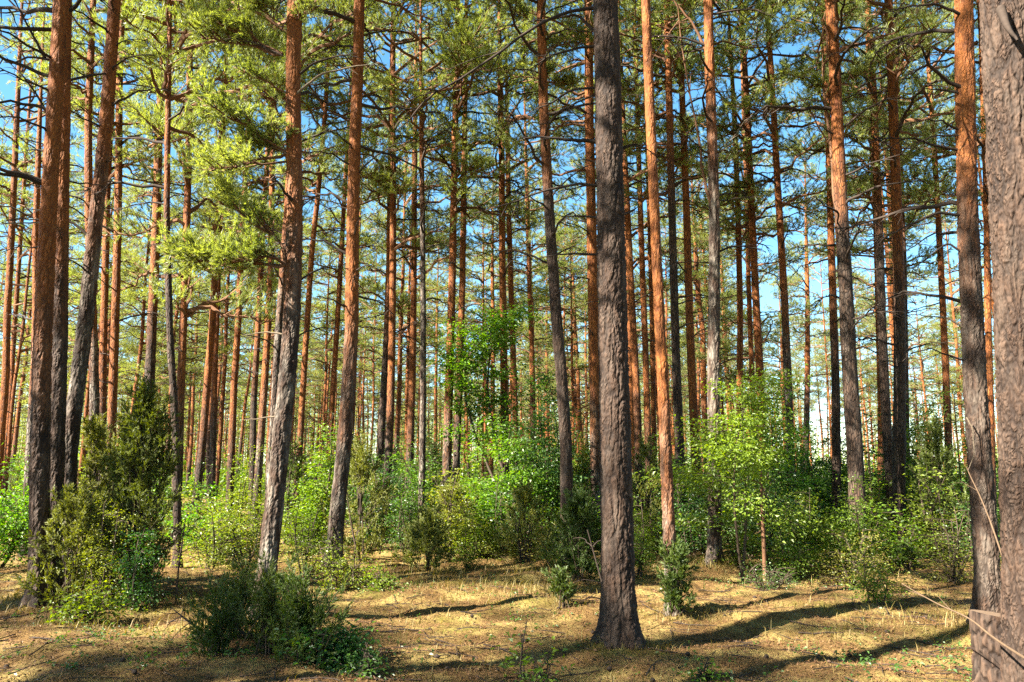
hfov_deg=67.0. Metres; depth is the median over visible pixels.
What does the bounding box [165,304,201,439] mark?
pine tree
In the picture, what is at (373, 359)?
pine tree
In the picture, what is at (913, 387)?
pine tree
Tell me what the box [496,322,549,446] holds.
pine tree
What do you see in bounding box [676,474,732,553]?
shrub
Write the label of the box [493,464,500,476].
juniper bush
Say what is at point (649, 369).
pine tree
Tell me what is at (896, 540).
shrub
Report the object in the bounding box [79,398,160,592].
juniper bush
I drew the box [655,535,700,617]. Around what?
juniper bush
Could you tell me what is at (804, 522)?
shrub
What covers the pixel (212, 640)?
juniper bush
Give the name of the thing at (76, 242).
pine tree
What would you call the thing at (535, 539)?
shrub
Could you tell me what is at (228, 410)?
pine tree
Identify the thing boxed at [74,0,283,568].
pine tree
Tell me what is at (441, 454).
juniper bush
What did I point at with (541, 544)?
shrub
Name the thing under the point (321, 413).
pine tree
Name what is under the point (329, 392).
pine tree
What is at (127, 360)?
pine tree
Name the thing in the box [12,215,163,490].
young pine
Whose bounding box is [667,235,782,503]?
young pine
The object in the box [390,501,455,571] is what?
juniper bush
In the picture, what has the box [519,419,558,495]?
shrub
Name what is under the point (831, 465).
shrub
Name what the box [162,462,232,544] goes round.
shrub
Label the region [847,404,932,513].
shrub
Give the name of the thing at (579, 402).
pine tree
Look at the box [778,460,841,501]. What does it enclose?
shrub
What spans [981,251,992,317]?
pine tree
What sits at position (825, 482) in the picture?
shrub
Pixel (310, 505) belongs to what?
shrub
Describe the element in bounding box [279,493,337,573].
shrub
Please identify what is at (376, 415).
pine tree
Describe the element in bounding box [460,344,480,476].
pine tree
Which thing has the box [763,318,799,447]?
pine tree
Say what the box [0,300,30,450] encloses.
pine tree
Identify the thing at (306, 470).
juniper bush
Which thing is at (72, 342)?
pine tree
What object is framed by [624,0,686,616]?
pine tree
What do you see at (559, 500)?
shrub
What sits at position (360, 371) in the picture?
pine tree
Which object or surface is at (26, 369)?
young pine
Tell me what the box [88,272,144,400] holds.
pine tree
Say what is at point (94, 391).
pine tree
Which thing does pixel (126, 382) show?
pine tree
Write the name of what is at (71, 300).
pine tree
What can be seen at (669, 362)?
pine tree
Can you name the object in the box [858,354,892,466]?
pine tree
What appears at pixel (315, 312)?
pine tree
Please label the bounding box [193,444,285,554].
shrub
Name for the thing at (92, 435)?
juniper bush
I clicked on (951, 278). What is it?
pine tree
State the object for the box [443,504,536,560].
shrub
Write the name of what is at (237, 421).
pine tree
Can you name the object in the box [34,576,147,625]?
shrub
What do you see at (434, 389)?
pine tree
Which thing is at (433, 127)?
pine tree
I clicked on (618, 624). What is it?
pine tree
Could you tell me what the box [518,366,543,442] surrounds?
pine tree
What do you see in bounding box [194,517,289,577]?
shrub
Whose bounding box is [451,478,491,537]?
shrub
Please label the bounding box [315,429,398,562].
juniper bush
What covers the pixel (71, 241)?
pine tree
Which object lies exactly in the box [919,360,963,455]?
pine tree
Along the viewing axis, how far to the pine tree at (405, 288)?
42.40 m
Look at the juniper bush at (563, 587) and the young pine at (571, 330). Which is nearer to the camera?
the juniper bush at (563, 587)
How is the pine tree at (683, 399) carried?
on the ground at (742, 635)
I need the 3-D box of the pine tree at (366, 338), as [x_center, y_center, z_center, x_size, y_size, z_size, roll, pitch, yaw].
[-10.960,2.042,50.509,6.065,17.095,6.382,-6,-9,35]
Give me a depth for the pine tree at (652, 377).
23.59 m
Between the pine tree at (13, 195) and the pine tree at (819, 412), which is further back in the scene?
the pine tree at (819, 412)
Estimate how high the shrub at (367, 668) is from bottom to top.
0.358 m
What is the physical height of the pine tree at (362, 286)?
19.288 m
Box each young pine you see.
[0,124,135,515]
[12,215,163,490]
[15,249,108,414]
[70,148,210,527]
[135,262,235,491]
[171,168,279,512]
[228,218,330,505]
[244,210,409,484]
[359,201,458,496]
[406,218,544,499]
[514,222,588,466]
[587,224,707,493]
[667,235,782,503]
[685,200,828,482]
[815,270,890,463]
[858,278,962,468]
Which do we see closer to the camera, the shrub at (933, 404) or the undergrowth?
the shrub at (933, 404)
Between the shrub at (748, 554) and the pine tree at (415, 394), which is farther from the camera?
the pine tree at (415, 394)
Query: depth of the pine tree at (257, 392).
96.52 m
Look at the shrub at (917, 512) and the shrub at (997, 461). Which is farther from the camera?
the shrub at (997, 461)
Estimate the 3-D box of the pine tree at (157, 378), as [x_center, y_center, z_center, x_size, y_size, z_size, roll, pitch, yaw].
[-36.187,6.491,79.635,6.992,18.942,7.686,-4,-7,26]
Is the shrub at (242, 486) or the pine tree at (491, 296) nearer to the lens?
the shrub at (242, 486)
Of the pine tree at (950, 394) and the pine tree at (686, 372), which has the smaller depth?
the pine tree at (686, 372)
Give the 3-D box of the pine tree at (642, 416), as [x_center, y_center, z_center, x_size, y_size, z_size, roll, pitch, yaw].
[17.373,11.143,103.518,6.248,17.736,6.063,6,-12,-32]
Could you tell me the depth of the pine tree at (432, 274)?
54.75 m
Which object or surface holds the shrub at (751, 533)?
on the ground at (742, 635)
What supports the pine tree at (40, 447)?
on the ground at (742, 635)
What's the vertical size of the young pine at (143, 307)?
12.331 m
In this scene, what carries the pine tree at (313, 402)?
on the ground at (742, 635)
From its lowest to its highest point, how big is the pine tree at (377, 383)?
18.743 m
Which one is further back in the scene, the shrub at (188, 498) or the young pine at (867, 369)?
the young pine at (867, 369)
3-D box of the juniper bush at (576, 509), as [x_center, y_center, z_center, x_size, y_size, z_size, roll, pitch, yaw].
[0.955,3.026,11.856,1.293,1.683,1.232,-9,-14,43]
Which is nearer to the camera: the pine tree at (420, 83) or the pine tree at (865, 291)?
the pine tree at (420, 83)
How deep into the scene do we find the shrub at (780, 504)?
13.36 m
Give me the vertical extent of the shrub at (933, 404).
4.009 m
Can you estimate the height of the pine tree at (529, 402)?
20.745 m
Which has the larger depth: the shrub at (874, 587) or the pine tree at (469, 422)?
the pine tree at (469, 422)
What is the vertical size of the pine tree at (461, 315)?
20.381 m
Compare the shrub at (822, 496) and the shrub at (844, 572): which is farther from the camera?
the shrub at (822, 496)
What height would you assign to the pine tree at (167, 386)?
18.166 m
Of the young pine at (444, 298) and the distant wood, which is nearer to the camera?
the young pine at (444, 298)
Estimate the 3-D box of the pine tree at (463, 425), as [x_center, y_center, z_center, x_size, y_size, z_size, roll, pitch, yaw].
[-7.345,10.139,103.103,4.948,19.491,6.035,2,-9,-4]
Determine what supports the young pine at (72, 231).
on the ground at (742, 635)
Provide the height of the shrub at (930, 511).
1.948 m
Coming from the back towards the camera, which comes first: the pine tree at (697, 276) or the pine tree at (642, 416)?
the pine tree at (642, 416)
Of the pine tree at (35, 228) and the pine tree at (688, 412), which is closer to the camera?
the pine tree at (35, 228)
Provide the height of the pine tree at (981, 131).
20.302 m
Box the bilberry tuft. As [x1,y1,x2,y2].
[672,646,733,681]
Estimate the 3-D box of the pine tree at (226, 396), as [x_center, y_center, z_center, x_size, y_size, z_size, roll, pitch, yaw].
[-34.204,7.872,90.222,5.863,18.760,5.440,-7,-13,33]
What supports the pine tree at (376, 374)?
on the ground at (742, 635)
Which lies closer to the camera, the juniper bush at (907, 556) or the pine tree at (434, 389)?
the juniper bush at (907, 556)
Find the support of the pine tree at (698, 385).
on the ground at (742, 635)
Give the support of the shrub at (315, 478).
on the ground at (742, 635)
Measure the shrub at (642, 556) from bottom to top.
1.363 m
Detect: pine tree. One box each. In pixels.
[0,0,68,607]
[0,0,98,507]
[0,0,113,488]
[0,0,116,556]
[0,109,80,386]
[0,221,31,367]
[0,229,75,484]
[0,259,31,393]
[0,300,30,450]
[0,316,29,421]
[6,0,212,487]
[10,272,79,483]
[14,0,153,590]
[16,0,339,543]
[17,383,27,443]
[18,224,110,403]
[20,0,177,585]
[21,189,140,381]
[22,0,179,528]
[66,290,85,417]
[67,144,174,473]
[68,188,165,450]
[69,0,194,498]
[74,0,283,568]
[74,265,127,445]
[78,0,242,527]
[80,375,129,429]
[85,335,135,414]
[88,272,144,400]
[97,290,146,412]
[107,215,193,405]
[117,348,141,415]
[118,280,192,449]
[118,334,144,412]
[121,279,199,488]
[123,0,325,512]
[124,312,187,413]
[125,153,234,503]
[130,294,187,446]
[142,0,383,617]
[143,2,322,515]
[149,4,285,520]
[149,221,262,505]
[156,271,209,484]
[158,222,229,497]
[160,336,206,450]
[160,362,201,452]
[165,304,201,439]
[170,2,348,527]
[184,311,230,476]
[186,0,404,495]
[186,271,263,458]
[186,323,246,485]
[187,217,252,459]
[202,334,248,445]
[205,311,252,483]
[209,0,350,531]
[217,363,243,485]
[222,282,270,491]
[236,306,270,481]
[237,334,271,442]
[237,368,259,463]
[240,318,272,440]
[241,138,373,496]
[244,205,331,452]
[244,234,312,482]
[258,359,314,433]
[260,291,332,459]
[266,0,408,542]
[266,0,480,568]
[268,1,483,488]
[268,358,312,439]
[293,323,314,453]
[293,336,339,455]
[295,326,329,454]
[295,339,321,436]
[297,317,323,462]
[298,324,337,461]
[299,257,360,449]
[301,0,518,543]
[302,15,412,510]
[302,254,396,423]
[303,0,530,539]
[306,314,343,457]
[309,287,343,457]
[309,344,357,445]
[314,3,494,524]
[319,330,370,432]
[323,0,584,527]
[325,132,396,480]
[328,192,420,468]
[329,335,362,435]
[329,342,375,404]
[331,294,383,442]
[339,279,381,450]
[339,312,380,443]
[342,48,486,508]
[355,329,378,447]
[356,328,376,437]
[359,241,427,457]
[361,153,448,496]
[362,322,405,430]
[366,331,404,435]
[369,341,416,409]
[374,356,432,452]
[383,0,664,649]
[394,350,437,460]
[396,218,474,473]
[396,248,446,457]
[402,329,445,451]
[402,346,430,460]
[404,0,537,522]
[406,259,446,450]
[415,354,444,472]
[416,0,578,494]
[416,304,454,450]
[419,130,564,488]
[427,323,456,440]
[430,336,475,467]
[432,295,499,483]
[434,1,584,471]
[439,294,486,433]
[440,178,519,476]
[442,384,471,443]
[455,356,481,465]
[457,163,587,447]
[457,245,517,475]
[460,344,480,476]
[463,361,497,469]
[470,22,585,456]
[471,364,499,472]
[475,363,511,424]
[477,246,543,434]
[479,0,630,564]
[482,300,529,462]
[487,264,540,438]
[495,0,703,550]
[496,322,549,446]
[498,220,586,491]
[516,293,555,453]
[516,315,551,419]
[517,210,588,463]
[517,290,552,454]
[517,346,539,437]
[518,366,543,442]
[519,180,596,448]
[521,220,589,457]
[524,0,760,531]
[527,0,698,543]
[530,165,668,419]
[548,262,589,460]
[550,315,588,440]
[551,322,589,437]
[556,317,584,403]
[559,22,708,516]
[566,296,641,383]
[574,0,781,555]
[578,10,725,533]
[578,346,588,431]
[594,0,779,547]
[621,0,820,520]
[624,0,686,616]
[629,130,773,478]
[631,0,774,565]
[633,200,700,449]
[636,276,684,454]
[636,295,649,466]
[636,299,670,389]
[639,292,687,468]
[639,313,670,431]
[640,383,657,436]
[641,291,696,469]
[641,346,696,466]
[645,162,745,501]
[652,0,819,536]
[662,0,864,531]
[662,175,776,470]
[664,174,733,471]
[667,211,732,461]
[668,260,721,459]
[669,282,723,415]
[671,373,721,433]
[677,0,822,483]
[682,264,743,369]
[693,242,753,433]
[706,271,765,427]
[706,368,726,456]
[714,0,919,531]
[719,299,766,453]
[732,326,769,456]
[743,260,816,454]
[743,335,776,433]
[744,0,938,552]
[757,139,839,485]
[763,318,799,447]
[771,235,874,456]
[773,329,828,465]
[774,333,815,463]
[775,0,977,506]
[780,2,974,515]
[791,353,821,443]
[794,0,954,543]
[796,327,829,464]
[797,0,982,558]
[802,276,891,417]
[810,342,843,471]
[812,128,947,433]
[812,344,842,441]
[816,269,891,489]
[820,0,981,533]
[820,0,982,504]
[823,68,956,410]
[829,342,876,421]
[834,0,1001,623]
[850,0,996,517]
[851,244,909,446]
[858,336,877,470]
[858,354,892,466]
[863,337,892,422]
[871,331,916,422]
[888,313,940,453]
[889,336,931,447]
[907,170,984,500]
[909,362,934,451]
[913,316,994,440]
[914,304,961,441]
[915,279,994,430]
[916,32,995,406]
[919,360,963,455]
[921,276,964,473]
[926,341,963,465]
[946,275,996,434]
[979,0,1023,681]
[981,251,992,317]
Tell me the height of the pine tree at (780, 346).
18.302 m
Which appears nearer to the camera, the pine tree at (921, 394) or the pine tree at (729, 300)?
the pine tree at (729, 300)
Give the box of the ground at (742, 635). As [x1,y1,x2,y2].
[0,477,1001,681]
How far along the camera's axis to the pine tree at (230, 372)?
78.91 m
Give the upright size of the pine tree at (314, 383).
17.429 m
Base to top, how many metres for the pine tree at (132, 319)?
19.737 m
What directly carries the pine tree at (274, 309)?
on the ground at (742, 635)
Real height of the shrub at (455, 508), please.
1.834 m
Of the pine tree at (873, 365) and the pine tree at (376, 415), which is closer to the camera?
the pine tree at (376, 415)
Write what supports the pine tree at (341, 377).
on the ground at (742, 635)
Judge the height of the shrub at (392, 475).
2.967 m
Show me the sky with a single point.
(8, 91)
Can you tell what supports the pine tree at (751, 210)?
on the ground at (742, 635)
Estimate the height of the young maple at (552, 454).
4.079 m
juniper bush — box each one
[6,473,22,508]
[7,462,22,495]
[12,476,119,610]
[76,411,122,581]
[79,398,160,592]
[88,370,206,598]
[174,569,260,656]
[187,554,263,638]
[229,540,304,657]
[250,436,313,543]
[260,560,353,668]
[301,461,314,490]
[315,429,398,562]
[345,464,367,522]
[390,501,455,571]
[413,432,441,509]
[415,476,491,551]
[434,452,451,511]
[470,455,494,507]
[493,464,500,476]
[493,474,552,562]
[537,484,601,582]
[541,564,578,608]
[573,429,590,519]
[631,433,677,550]
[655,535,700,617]
[672,452,691,495]
[796,451,826,516]
[893,536,920,569]
[905,404,968,559]
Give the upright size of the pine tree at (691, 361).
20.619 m
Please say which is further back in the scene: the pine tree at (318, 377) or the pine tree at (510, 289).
the pine tree at (318, 377)
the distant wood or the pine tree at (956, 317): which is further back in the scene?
the distant wood
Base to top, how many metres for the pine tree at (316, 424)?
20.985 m
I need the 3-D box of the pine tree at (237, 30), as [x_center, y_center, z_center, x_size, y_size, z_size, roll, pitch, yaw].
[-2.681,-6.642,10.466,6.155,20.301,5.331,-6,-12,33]
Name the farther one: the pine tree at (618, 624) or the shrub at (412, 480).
the shrub at (412, 480)
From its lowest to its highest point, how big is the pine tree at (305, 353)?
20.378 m
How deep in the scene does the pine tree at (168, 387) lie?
77.33 m
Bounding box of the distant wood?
[10,345,998,483]
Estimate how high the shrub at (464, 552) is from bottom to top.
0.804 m
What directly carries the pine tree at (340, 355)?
on the ground at (742, 635)
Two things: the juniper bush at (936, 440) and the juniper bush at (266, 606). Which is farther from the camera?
the juniper bush at (936, 440)
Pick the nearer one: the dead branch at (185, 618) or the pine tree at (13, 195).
the dead branch at (185, 618)
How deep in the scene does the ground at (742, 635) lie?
8.22 m
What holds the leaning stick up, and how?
on the ground at (742, 635)
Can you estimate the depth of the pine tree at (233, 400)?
24.08 m
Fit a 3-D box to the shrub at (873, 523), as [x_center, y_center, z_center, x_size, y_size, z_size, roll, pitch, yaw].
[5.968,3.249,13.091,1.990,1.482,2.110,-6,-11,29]
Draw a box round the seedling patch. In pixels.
[514,646,574,681]
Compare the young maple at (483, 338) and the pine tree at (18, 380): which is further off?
the pine tree at (18, 380)
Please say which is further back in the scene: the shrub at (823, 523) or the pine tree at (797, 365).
the pine tree at (797, 365)
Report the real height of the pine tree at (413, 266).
20.300 m
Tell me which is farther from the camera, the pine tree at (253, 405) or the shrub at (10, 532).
the pine tree at (253, 405)
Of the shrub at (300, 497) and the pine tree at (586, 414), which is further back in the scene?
the pine tree at (586, 414)
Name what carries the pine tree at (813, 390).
on the ground at (742, 635)
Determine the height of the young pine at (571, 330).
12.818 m
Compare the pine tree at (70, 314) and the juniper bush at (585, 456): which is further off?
the pine tree at (70, 314)
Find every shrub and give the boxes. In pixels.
[0,442,29,567]
[0,480,28,566]
[6,440,25,510]
[7,448,24,496]
[7,456,23,510]
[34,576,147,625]
[41,496,143,609]
[102,525,173,610]
[145,470,195,536]
[151,468,183,516]
[157,502,182,539]
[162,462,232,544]
[163,481,226,540]
[163,481,245,550]
[163,505,260,571]
[189,501,248,563]
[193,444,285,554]
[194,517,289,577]
[204,452,264,516]
[213,496,258,540]
[227,493,311,553]
[233,465,265,499]
[234,572,335,649]
[262,411,357,506]
[262,453,323,511]
[273,619,380,674]
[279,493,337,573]
[280,421,370,552]
[281,501,327,541]
[282,477,329,526]
[286,481,346,542]
[294,505,329,545]
[297,532,391,592]
[328,636,413,681]
[329,425,415,533]
[344,455,425,548]
[347,473,404,547]
[353,560,411,592]
[362,436,414,513]
[364,481,430,551]
[371,432,428,504]
[372,509,400,542]
[380,438,449,528]
[386,487,440,553]
[393,407,479,520]
[399,413,472,499]
[403,463,468,517]
[417,466,498,555]
[423,414,560,552]
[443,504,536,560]
[448,526,490,568]
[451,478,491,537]
[458,466,492,524]
[476,470,536,552]
[483,412,556,531]
[490,504,544,549]
[514,522,568,566]
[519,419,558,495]
[519,504,559,553]
[521,512,545,546]
[535,452,578,527]
[555,417,590,513]
[573,483,600,550]
[631,428,676,537]
[631,463,643,518]
[633,493,663,576]
[633,510,659,554]
[633,510,690,550]
[635,510,662,550]
[644,451,689,537]
[646,446,728,555]
[675,452,817,559]
[676,416,731,513]
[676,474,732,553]
[680,505,785,566]
[685,456,731,532]
[704,390,847,528]
[723,434,837,570]
[726,505,768,552]
[731,522,837,581]
[748,482,883,564]
[752,403,875,531]
[756,508,832,564]
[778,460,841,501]
[779,498,830,559]
[798,464,847,522]
[802,527,932,590]
[803,471,901,572]
[806,380,927,530]
[806,457,846,502]
[809,488,932,572]
[809,502,874,560]
[812,438,847,488]
[813,514,837,547]
[817,442,869,500]
[828,464,910,535]
[831,443,910,526]
[832,543,911,604]
[839,496,945,565]
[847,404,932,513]
[868,509,906,541]
[871,383,963,527]
[874,472,948,553]
[882,462,972,562]
[895,506,973,583]
[905,465,959,534]
[923,383,998,551]
[926,482,969,539]
[929,480,998,565]
[995,419,998,492]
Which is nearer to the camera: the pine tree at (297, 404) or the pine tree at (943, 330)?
the pine tree at (943, 330)
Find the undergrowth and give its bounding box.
[13,432,998,499]
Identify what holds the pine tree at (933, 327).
on the ground at (742, 635)
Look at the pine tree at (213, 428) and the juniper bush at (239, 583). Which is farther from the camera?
the pine tree at (213, 428)
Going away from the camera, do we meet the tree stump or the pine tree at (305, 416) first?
the tree stump
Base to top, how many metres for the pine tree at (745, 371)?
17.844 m
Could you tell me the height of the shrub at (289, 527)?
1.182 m
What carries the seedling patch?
on the ground at (742, 635)
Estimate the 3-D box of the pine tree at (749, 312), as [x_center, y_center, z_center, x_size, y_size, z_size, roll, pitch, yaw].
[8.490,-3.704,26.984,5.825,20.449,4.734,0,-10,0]
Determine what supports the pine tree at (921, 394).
on the ground at (742, 635)
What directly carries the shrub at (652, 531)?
on the ground at (742, 635)
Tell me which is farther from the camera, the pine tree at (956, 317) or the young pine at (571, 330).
the pine tree at (956, 317)
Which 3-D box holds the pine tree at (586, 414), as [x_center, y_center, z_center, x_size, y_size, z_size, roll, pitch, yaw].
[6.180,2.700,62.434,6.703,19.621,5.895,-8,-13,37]
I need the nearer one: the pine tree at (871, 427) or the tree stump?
the tree stump
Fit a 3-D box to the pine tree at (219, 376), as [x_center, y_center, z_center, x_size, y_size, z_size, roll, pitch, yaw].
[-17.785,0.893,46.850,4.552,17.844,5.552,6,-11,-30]
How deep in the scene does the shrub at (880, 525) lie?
17.54 m
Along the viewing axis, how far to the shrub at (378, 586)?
10.71 m
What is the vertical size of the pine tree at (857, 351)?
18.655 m
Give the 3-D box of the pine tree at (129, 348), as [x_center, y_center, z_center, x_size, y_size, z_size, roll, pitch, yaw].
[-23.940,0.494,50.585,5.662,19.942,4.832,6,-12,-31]
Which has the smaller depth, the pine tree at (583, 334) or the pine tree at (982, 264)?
the pine tree at (982, 264)
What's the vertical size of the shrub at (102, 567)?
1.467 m
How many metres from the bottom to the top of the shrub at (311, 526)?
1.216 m
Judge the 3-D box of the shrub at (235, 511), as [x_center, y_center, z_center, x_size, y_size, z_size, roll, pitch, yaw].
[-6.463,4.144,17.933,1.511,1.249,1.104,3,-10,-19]
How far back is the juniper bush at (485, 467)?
37.99 m
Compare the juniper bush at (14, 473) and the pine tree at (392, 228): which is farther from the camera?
the juniper bush at (14, 473)
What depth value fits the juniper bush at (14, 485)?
34.86 m
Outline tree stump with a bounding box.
[968,609,1001,681]
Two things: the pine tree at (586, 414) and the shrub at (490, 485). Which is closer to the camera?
the shrub at (490, 485)
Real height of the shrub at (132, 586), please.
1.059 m
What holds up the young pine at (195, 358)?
on the ground at (742, 635)
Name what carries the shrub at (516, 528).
on the ground at (742, 635)
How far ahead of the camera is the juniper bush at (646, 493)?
17.10 m
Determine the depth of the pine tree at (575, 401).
50.38 m
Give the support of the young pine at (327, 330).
on the ground at (742, 635)
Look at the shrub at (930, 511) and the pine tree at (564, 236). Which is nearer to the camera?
the shrub at (930, 511)
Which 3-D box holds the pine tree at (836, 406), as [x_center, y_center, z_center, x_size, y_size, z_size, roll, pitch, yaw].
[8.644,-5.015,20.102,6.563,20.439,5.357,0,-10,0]
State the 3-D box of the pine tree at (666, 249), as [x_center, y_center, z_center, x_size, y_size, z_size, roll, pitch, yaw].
[4.649,-2.905,28.644,6.234,19.332,6.712,0,-8,-6]
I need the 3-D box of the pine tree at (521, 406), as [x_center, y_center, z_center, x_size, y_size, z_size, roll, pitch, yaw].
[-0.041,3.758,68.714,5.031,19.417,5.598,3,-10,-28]
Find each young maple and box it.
[419,296,549,542]
[502,368,599,530]
[632,363,832,581]
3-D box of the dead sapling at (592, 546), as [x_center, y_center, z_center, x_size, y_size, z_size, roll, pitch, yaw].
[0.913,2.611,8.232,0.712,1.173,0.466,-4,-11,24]
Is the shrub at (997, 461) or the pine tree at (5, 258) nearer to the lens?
the shrub at (997, 461)
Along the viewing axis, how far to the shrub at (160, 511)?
20.02 m
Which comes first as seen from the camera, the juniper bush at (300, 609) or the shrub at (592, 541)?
the juniper bush at (300, 609)
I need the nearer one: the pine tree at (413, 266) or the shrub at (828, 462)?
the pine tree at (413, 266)
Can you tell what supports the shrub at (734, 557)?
on the ground at (742, 635)
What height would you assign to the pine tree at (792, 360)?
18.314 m
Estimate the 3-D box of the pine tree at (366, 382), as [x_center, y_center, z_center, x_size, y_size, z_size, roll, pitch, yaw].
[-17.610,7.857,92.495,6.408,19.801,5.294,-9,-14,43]
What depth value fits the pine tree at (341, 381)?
85.27 m
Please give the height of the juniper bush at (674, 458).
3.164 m
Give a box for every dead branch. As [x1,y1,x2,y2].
[157,607,203,638]
[220,604,245,635]
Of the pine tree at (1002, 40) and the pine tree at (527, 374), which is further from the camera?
the pine tree at (527, 374)
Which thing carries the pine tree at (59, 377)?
on the ground at (742, 635)
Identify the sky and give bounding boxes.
[0,0,998,476]
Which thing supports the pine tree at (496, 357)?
on the ground at (742, 635)
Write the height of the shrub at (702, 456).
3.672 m
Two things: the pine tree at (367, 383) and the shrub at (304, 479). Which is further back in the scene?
the pine tree at (367, 383)
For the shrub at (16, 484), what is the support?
on the ground at (742, 635)
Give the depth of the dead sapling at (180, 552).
9.60 m
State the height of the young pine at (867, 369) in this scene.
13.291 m
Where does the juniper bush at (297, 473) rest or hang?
on the ground at (742, 635)
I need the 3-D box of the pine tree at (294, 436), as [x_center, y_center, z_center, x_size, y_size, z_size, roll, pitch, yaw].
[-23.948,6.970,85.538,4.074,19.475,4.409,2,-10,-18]
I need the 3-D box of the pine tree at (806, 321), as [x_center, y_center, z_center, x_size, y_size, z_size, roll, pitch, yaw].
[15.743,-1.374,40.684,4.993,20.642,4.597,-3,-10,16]
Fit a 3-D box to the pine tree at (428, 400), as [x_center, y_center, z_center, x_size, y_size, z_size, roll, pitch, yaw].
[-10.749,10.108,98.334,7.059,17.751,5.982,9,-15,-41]
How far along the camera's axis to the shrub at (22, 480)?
19.71 m
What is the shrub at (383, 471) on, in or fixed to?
on the ground at (742, 635)
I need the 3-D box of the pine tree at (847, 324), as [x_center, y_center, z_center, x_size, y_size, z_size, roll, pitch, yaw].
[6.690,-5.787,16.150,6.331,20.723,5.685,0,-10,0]
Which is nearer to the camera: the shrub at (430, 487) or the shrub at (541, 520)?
the shrub at (541, 520)
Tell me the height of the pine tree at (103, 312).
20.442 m
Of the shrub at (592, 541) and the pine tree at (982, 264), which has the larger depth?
the pine tree at (982, 264)
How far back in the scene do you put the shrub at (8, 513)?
13.00 m
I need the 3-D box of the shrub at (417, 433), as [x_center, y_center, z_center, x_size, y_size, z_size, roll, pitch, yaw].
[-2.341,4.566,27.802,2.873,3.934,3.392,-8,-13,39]
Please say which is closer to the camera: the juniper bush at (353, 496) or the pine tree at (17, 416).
the juniper bush at (353, 496)
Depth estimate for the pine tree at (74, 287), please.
34.50 m
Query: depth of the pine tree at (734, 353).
64.84 m
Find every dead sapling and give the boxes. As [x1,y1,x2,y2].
[154,514,205,603]
[573,530,601,601]
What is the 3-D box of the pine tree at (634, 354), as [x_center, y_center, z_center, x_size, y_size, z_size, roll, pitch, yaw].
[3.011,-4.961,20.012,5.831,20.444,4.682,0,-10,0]
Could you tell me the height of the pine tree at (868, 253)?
18.810 m
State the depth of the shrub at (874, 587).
9.49 m
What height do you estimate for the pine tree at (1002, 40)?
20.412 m
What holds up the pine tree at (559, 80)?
on the ground at (742, 635)
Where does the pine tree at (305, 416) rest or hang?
on the ground at (742, 635)
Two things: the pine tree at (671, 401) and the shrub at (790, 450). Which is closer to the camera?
the shrub at (790, 450)
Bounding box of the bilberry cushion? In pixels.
[727,559,815,589]
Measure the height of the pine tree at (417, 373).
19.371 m
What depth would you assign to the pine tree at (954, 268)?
29.27 m
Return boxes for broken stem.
[746,471,772,581]
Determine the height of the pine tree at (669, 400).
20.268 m
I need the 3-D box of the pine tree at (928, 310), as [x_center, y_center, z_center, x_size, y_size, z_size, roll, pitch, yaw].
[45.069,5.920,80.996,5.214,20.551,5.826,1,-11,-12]
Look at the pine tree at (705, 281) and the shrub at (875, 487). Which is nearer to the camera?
the shrub at (875, 487)
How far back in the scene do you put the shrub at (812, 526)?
14.43 m
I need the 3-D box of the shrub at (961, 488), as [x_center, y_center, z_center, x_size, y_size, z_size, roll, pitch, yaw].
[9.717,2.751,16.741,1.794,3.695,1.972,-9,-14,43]
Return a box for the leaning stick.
[959,467,1000,552]
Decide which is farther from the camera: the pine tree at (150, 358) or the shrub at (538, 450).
the shrub at (538, 450)
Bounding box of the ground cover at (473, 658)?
[0,552,971,681]
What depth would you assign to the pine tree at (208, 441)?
40.64 m
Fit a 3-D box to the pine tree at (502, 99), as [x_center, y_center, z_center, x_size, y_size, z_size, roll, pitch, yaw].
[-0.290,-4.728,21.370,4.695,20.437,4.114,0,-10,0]
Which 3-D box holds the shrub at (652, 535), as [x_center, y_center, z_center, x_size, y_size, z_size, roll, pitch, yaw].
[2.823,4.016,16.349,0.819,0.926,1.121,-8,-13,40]
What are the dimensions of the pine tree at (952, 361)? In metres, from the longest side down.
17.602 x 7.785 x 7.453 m
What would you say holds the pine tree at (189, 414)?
on the ground at (742, 635)
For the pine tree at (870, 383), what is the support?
on the ground at (742, 635)
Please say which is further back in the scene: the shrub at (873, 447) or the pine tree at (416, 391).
the pine tree at (416, 391)
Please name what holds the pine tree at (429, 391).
on the ground at (742, 635)
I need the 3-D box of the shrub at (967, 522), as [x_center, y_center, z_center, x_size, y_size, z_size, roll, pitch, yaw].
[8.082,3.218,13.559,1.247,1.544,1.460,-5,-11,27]
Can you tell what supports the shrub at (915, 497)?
on the ground at (742, 635)
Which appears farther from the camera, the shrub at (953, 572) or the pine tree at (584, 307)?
the pine tree at (584, 307)
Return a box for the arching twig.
[901,583,1023,658]
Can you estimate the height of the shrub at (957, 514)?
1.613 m
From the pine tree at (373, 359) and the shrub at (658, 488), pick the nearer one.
the shrub at (658, 488)
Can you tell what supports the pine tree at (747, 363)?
on the ground at (742, 635)
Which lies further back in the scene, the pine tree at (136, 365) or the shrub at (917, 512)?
the pine tree at (136, 365)
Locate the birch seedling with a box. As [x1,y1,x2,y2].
[489,612,558,681]
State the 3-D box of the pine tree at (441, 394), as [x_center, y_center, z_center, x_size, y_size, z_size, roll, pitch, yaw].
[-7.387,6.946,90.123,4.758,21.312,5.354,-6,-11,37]
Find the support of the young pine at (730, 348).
on the ground at (742, 635)
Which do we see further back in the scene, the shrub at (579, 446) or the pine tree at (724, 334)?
the pine tree at (724, 334)
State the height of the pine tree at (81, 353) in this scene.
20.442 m

